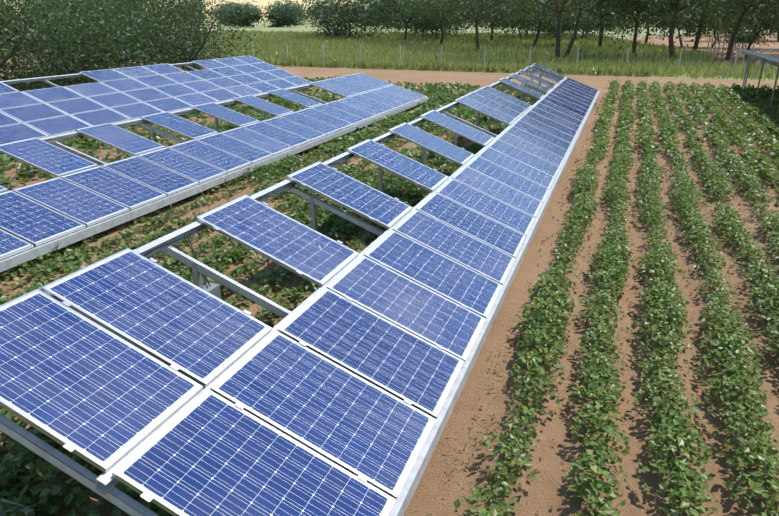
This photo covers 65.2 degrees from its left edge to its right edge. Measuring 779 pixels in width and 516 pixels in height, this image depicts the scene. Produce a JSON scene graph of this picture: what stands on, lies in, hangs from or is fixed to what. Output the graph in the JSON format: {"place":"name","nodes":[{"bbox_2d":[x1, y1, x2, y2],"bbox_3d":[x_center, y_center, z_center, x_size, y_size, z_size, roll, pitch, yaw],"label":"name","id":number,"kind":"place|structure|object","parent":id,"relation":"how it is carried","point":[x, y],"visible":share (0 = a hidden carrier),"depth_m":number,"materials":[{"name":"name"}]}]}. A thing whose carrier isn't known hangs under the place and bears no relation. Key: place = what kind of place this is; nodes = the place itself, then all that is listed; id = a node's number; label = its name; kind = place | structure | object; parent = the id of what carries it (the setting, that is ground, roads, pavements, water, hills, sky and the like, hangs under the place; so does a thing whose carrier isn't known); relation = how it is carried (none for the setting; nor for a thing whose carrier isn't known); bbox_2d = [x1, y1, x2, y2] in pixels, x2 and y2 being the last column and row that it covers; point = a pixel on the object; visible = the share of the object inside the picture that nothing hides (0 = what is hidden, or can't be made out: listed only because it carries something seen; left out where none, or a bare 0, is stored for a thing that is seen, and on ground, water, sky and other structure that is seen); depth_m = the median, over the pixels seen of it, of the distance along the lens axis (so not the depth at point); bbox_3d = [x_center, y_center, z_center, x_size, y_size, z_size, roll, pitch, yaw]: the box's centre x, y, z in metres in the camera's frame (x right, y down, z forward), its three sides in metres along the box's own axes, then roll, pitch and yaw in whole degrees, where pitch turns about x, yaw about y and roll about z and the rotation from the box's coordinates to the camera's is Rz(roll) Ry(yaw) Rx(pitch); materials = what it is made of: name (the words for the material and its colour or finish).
{"place":"outdoors","nodes":[
{"label":"outdoors","id":0,"kind":"place"},
{"bbox_2d":[4,0,366,18],"label":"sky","id":1,"kind":"structure","parent":0,"point":[263,3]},
{"bbox_2d":[0,83,546,515],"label":"field soil","id":2,"kind":"structure","parent":0,"point":[253,308],"depth_m":10.23,"materials":[{"name":"brown soil"}]},
{"bbox_2d":[7,105,501,508],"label":"soil clods","id":3,"kind":"object","parent":2,"relation":"on","point":[297,215],"depth_m":11.48,"materials":[{"name":"brown soil"}]},
{"bbox_2d":[0,148,561,515],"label":"crop","id":4,"kind":"object","parent":2,"relation":"on","point":[333,222],"visible":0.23,"depth_m":9.33,"materials":[{"name":"green plant"}]},
{"bbox_2d":[0,63,599,515],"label":"solar panel array","id":5,"kind":"object","parent":2,"relation":"on","point":[338,393],"visible":0.96,"depth_m":5.25,"materials":[{"name":"blue glass"}]},
{"bbox_2d":[300,83,596,162],"bbox_3d":[4.064,-5.973,24.346,7.756,0.490,20.017,8,23,19],"label":"crop","id":6,"kind":"object","parent":2,"relation":"on","point":[347,140],"visible":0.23,"depth_m":20.67,"materials":[{"name":"green plant"}]},
{"bbox_2d":[0,31,778,515],"bbox_3d":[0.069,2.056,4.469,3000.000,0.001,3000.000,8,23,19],"label":"ground","id":7,"kind":"structure","parent":0,"point":[422,497],"depth_m":18.23,"materials":[{"name":"soil"}]},
{"bbox_2d":[0,0,135,90],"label":"tree","id":8,"kind":"object","parent":7,"relation":"on","point":[12,54],"visible":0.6,"depth_m":25.82,"materials":[{"name":"green plant"}]},
{"bbox_2d":[0,0,176,90],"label":"tree","id":9,"kind":"object","parent":7,"relation":"on","point":[72,69],"visible":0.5,"depth_m":29.90,"materials":[{"name":"green plant"}]},
{"bbox_2d":[1,0,186,83],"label":"tree","id":10,"kind":"object","parent":7,"relation":"on","point":[121,60],"visible":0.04,"depth_m":34.74,"materials":[{"name":"green plant"}]},
{"bbox_2d":[0,55,310,143],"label":"solar panel array","id":11,"kind":"object","parent":7,"relation":"on","point":[115,95],"visible":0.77,"depth_m":22.67,"materials":[{"name":"blue glass"}]},
{"bbox_2d":[66,0,272,71],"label":"tree","id":12,"kind":"object","parent":7,"relation":"on","point":[192,55],"visible":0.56,"depth_m":36.07,"materials":[{"name":"green plant"}]},
{"bbox_2d":[0,73,428,271],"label":"solar panel array","id":13,"kind":"object","parent":7,"relation":"on","point":[81,190],"visible":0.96,"depth_m":13.22,"materials":[{"name":"blue glass"}]},
{"bbox_2d":[0,75,462,246],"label":"crop","id":14,"kind":"object","parent":7,"relation":"on","point":[436,87],"visible":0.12,"depth_m":20.05,"materials":[{"name":"green plant"}]},
{"bbox_2d":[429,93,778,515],"bbox_3d":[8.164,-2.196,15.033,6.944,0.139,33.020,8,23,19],"label":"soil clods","id":15,"kind":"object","parent":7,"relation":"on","point":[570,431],"visible":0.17,"depth_m":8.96,"materials":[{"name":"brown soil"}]},
{"bbox_2d":[606,13,653,40],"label":"tree","id":16,"kind":"object","parent":7,"relation":"on","point":[631,30],"visible":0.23,"depth_m":99.57,"materials":[{"name":"green plant"}]},
{"bbox_2d":[582,0,692,42],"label":"tree","id":17,"kind":"object","parent":7,"relation":"on","point":[646,39],"visible":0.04,"depth_m":85.19,"materials":[{"name":"green plant"}]},
{"bbox_2d":[633,2,725,46],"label":"tree","id":18,"kind":"object","parent":7,"relation":"on","point":[677,21],"visible":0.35,"depth_m":78.65,"materials":[{"name":"green plant"}]},
{"bbox_2d":[629,0,740,49],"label":"tree","id":19,"kind":"object","parent":7,"relation":"on","point":[696,42],"visible":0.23,"depth_m":68.89,"materials":[{"name":"green plant"}]},
{"bbox_2d":[678,5,755,47],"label":"tree","id":20,"kind":"object","parent":7,"relation":"on","point":[713,30],"visible":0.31,"depth_m":76.29,"materials":[{"name":"green plant"}]},
{"bbox_2d":[686,0,756,40],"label":"tree","id":21,"kind":"object","parent":7,"relation":"on","point":[722,25],"depth_m":97.95,"materials":[{"name":"green plant"}]},
{"bbox_2d":[665,0,778,35],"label":"tree","id":22,"kind":"object","parent":7,"relation":"on","point":[762,5],"visible":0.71,"depth_m":51.51,"materials":[{"name":"green plant"}]},
{"bbox_2d":[678,0,778,59],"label":"tree","id":23,"kind":"object","parent":7,"relation":"on","point":[733,38],"visible":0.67,"depth_m":54.03,"materials":[{"name":"green plant"}]},
{"bbox_2d":[703,0,778,57],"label":"tree","id":24,"kind":"object","parent":7,"relation":"on","point":[755,25],"visible":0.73,"depth_m":56.50,"materials":[{"name":"green plant"}]},
{"bbox_2d":[722,24,763,42],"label":"tree","id":25,"kind":"object","parent":7,"relation":"on","point":[747,38],"visible":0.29,"depth_m":91.81,"materials":[{"name":"green plant"}]},
{"bbox_2d":[760,7,778,39],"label":"tree","id":26,"kind":"object","parent":7,"relation":"on","point":[771,26],"visible":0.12,"depth_m":99.92,"materials":[{"name":"green plant"}]},
{"bbox_2d":[0,19,778,80],"bbox_3d":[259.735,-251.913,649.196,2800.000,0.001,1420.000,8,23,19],"label":"grass field","id":27,"kind":"structure","parent":0,"point":[265,27],"depth_m":170.69,"materials":[{"name":"green plant"}]},
{"bbox_2d":[0,0,67,49],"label":"tree","id":28,"kind":"object","parent":27,"relation":"on","point":[23,23],"visible":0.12,"depth_m":63.01,"materials":[{"name":"green plant"}]},
{"bbox_2d":[1,0,114,50],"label":"tree","id":29,"kind":"object","parent":27,"relation":"on","point":[55,10],"visible":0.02,"depth_m":57.82,"materials":[{"name":"green plant"}]},
{"bbox_2d":[3,0,143,61],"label":"tree","id":30,"kind":"object","parent":27,"relation":"on","point":[75,22],"visible":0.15,"depth_m":51.47,"materials":[{"name":"green plant"}]},
{"bbox_2d":[37,0,126,46],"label":"tree","id":31,"kind":"object","parent":27,"relation":"on","point":[86,13],"visible":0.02,"depth_m":65.51,"materials":[{"name":"green plant"}]},
{"bbox_2d":[42,0,165,51],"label":"tree","id":32,"kind":"object","parent":27,"relation":"on","point":[117,12],"visible":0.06,"depth_m":58.92,"materials":[{"name":"green plant"}]},
{"bbox_2d":[78,0,156,40],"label":"tree","id":33,"kind":"object","parent":27,"relation":"on","point":[123,10],"visible":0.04,"depth_m":70.99,"materials":[{"name":"green plant"}]},
{"bbox_2d":[93,0,207,37],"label":"tree","id":34,"kind":"object","parent":27,"relation":"on","point":[156,8],"visible":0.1,"depth_m":68.35,"materials":[{"name":"green plant"}]},
{"bbox_2d":[105,0,217,59],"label":"tree","id":35,"kind":"object","parent":27,"relation":"on","point":[178,13],"visible":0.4,"depth_m":53.91,"materials":[{"name":"green plant"}]},
{"bbox_2d":[131,0,238,50],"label":"tree","id":36,"kind":"object","parent":27,"relation":"on","point":[209,17],"visible":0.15,"depth_m":62.34,"materials":[{"name":"green plant"}]},
{"bbox_2d":[178,0,208,24],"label":"tree","id":37,"kind":"object","parent":27,"relation":"on","point":[195,9],"visible":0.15,"depth_m":297.94,"materials":[{"name":"green plant"}]},
{"bbox_2d":[209,1,235,24],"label":"tree","id":38,"kind":"object","parent":27,"relation":"on","point":[215,12],"visible":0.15,"depth_m":305.66,"materials":[{"name":"green plant"}]},
{"bbox_2d":[218,1,259,25],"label":"bush","id":39,"kind":"object","parent":27,"relation":"on","point":[224,12],"visible":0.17,"depth_m":289.87,"materials":[{"name":"green plant"}]},
{"bbox_2d":[224,0,270,26],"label":"bush","id":40,"kind":"object","parent":27,"relation":"on","point":[246,21],"visible":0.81,"depth_m":241.30,"materials":[{"name":"green plant"}]},
{"bbox_2d":[260,0,306,26],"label":"bush","id":41,"kind":"object","parent":27,"relation":"on","point":[282,13],"visible":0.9,"depth_m":244.23,"materials":[{"name":"green plant"}]},
{"bbox_2d":[272,0,306,24],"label":"bush","id":42,"kind":"object","parent":27,"relation":"on","point":[301,22],"visible":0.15,"depth_m":310.01,"materials":[{"name":"green plant"}]},
{"bbox_2d":[299,0,345,30],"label":"tree","id":43,"kind":"object","parent":27,"relation":"on","point":[317,16],"visible":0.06,"depth_m":153.00,"materials":[{"name":"green plant"}]},
{"bbox_2d":[288,0,378,36],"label":"tree","id":44,"kind":"object","parent":27,"relation":"on","point":[315,13],"visible":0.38,"depth_m":96.58,"materials":[{"name":"green plant"}]},
{"bbox_2d":[283,0,399,38],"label":"tree","id":45,"kind":"object","parent":27,"relation":"on","point":[345,22],"visible":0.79,"depth_m":88.03,"materials":[{"name":"green plant"}]},
{"bbox_2d":[354,1,402,31],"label":"tree","id":46,"kind":"object","parent":27,"relation":"on","point":[377,19],"visible":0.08,"depth_m":111.13,"materials":[{"name":"green plant"}]},
{"bbox_2d":[365,7,409,31],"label":"tree","id":47,"kind":"object","parent":27,"relation":"on","point":[388,25],"visible":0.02,"depth_m":161.23,"materials":[{"name":"green plant"}]},
{"bbox_2d":[0,29,778,80],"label":"grass tufts","id":48,"kind":"object","parent":27,"relation":"on","point":[612,59],"visible":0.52,"depth_m":53.52,"materials":[{"name":"green plant"}]},
{"bbox_2d":[349,0,457,41],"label":"tree","id":49,"kind":"object","parent":27,"relation":"on","point":[386,6],"visible":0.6,"depth_m":78.55,"materials":[{"name":"green plant"}]},
{"bbox_2d":[391,0,430,32],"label":"tree","id":50,"kind":"object","parent":27,"relation":"on","point":[403,20],"visible":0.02,"depth_m":100.62,"materials":[{"name":"green plant"}]},
{"bbox_2d":[390,4,450,35],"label":"tree","id":51,"kind":"object","parent":27,"relation":"on","point":[422,29],"visible":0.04,"depth_m":93.71,"materials":[{"name":"green plant"}]},
{"bbox_2d":[379,0,494,43],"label":"tree","id":52,"kind":"object","parent":27,"relation":"on","point":[419,10],"visible":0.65,"depth_m":70.07,"materials":[{"name":"green plant"}]},
{"bbox_2d":[403,0,472,38],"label":"tree","id":53,"kind":"object","parent":27,"relation":"on","point":[438,27],"visible":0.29,"depth_m":83.68,"materials":[{"name":"green plant"}]},
{"bbox_2d":[418,0,489,35],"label":"tree","id":54,"kind":"object","parent":27,"relation":"on","point":[466,28],"visible":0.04,"depth_m":90.08,"materials":[{"name":"green plant"}]},
{"bbox_2d":[154,36,771,76],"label":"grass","id":55,"kind":"structure","parent":27,"relation":"on","point":[628,49],"depth_m":46.05,"materials":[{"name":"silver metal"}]},
{"bbox_2d":[407,0,538,48],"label":"tree","id":56,"kind":"object","parent":27,"relation":"on","point":[477,19],"visible":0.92,"depth_m":61.16,"materials":[{"name":"green plant"}]},
{"bbox_2d":[464,8,505,32],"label":"tree","id":57,"kind":"object","parent":27,"relation":"on","point":[488,24],"visible":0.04,"depth_m":148.23,"materials":[{"name":"green plant"}]},
{"bbox_2d":[445,0,542,40],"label":"tree","id":58,"kind":"object","parent":27,"relation":"on","point":[492,27],"visible":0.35,"depth_m":77.16,"materials":[{"name":"green plant"}]},
{"bbox_2d":[487,2,541,37],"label":"tree","id":59,"kind":"object","parent":27,"relation":"on","point":[523,29],"visible":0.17,"depth_m":86.42,"materials":[{"name":"green plant"}]},
{"bbox_2d":[485,0,586,35],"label":"tree","id":60,"kind":"object","parent":27,"relation":"on","point":[521,22],"depth_m":91.59,"materials":[{"name":"green plant"}]},
{"bbox_2d":[484,0,591,45],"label":"tree","id":61,"kind":"object","parent":27,"relation":"on","point":[539,23],"visible":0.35,"depth_m":67.99,"materials":[{"name":"green plant"}]},
{"bbox_2d":[520,7,580,39],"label":"tree","id":62,"kind":"object","parent":27,"relation":"on","point":[549,34],"visible":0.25,"depth_m":82.20,"materials":[{"name":"green plant"}]},
{"bbox_2d":[455,0,665,57],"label":"tree","id":63,"kind":"object","parent":27,"relation":"on","point":[564,4],"visible":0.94,"depth_m":50.47,"materials":[{"name":"green plant"}]},
{"bbox_2d":[553,5,625,40],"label":"tree","id":64,"kind":"object","parent":27,"relation":"on","point":[584,28],"visible":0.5,"depth_m":80.48,"materials":[{"name":"green plant"}]},
{"bbox_2d":[521,0,669,47],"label":"tree","id":65,"kind":"object","parent":27,"relation":"on","point":[600,37],"visible":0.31,"depth_m":63.03,"materials":[{"name":"green plant"}]},
{"bbox_2d":[562,3,629,34],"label":"tree","id":66,"kind":"object","parent":27,"relation":"on","point":[592,16],"visible":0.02,"depth_m":96.97,"materials":[{"name":"green plant"}]},
{"bbox_2d":[571,0,709,55],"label":"tree","id":67,"kind":"object","parent":27,"relation":"on","point":[637,23],"visible":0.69,"depth_m":51.20,"materials":[{"name":"green plant"}]},
{"bbox_2d":[586,0,773,58],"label":"tree","id":68,"kind":"object","parent":27,"relation":"on","point":[673,24],"visible":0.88,"depth_m":48.80,"materials":[{"name":"green plant"}]},
{"bbox_2d":[426,86,778,515],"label":"field soil","id":69,"kind":"structure","parent":0,"point":[545,490],"depth_m":6.43,"materials":[{"name":"brown soil"}]},
{"bbox_2d":[412,102,604,515],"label":"plants","id":70,"kind":"object","parent":69,"relation":"on","point":[479,442],"visible":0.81,"depth_m":5.66,"materials":[{"name":"green plant"}]},
{"bbox_2d":[453,145,778,515],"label":"crop","id":71,"kind":"object","parent":69,"relation":"on","point":[611,256],"visible":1,"depth_m":6.66,"materials":[{"name":"green plant"}]},
{"bbox_2d":[588,78,740,163],"bbox_3d":[10.546,-6.163,24.529,4.207,0.568,20.465,8,23,19],"label":"crop","id":72,"kind":"object","parent":69,"relation":"on","point":[667,129],"visible":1,"depth_m":20.47,"materials":[{"name":"green plant"}]},
{"bbox_2d":[565,116,774,444],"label":"plants","id":73,"kind":"object","parent":69,"relation":"on","point":[634,284],"visible":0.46,"depth_m":8.43,"materials":[{"name":"green plant"}]},
{"bbox_2d":[689,82,778,201],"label":"crop","id":74,"kind":"object","parent":69,"relation":"on","point":[761,111],"visible":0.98,"depth_m":21.48,"materials":[{"name":"green plant"}]},
{"bbox_2d":[741,48,778,106],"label":"rack","id":75,"kind":"object","parent":69,"relation":"on","point":[758,56],"visible":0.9,"depth_m":27.77,"materials":[{"name":"silver metal"}]}
]}

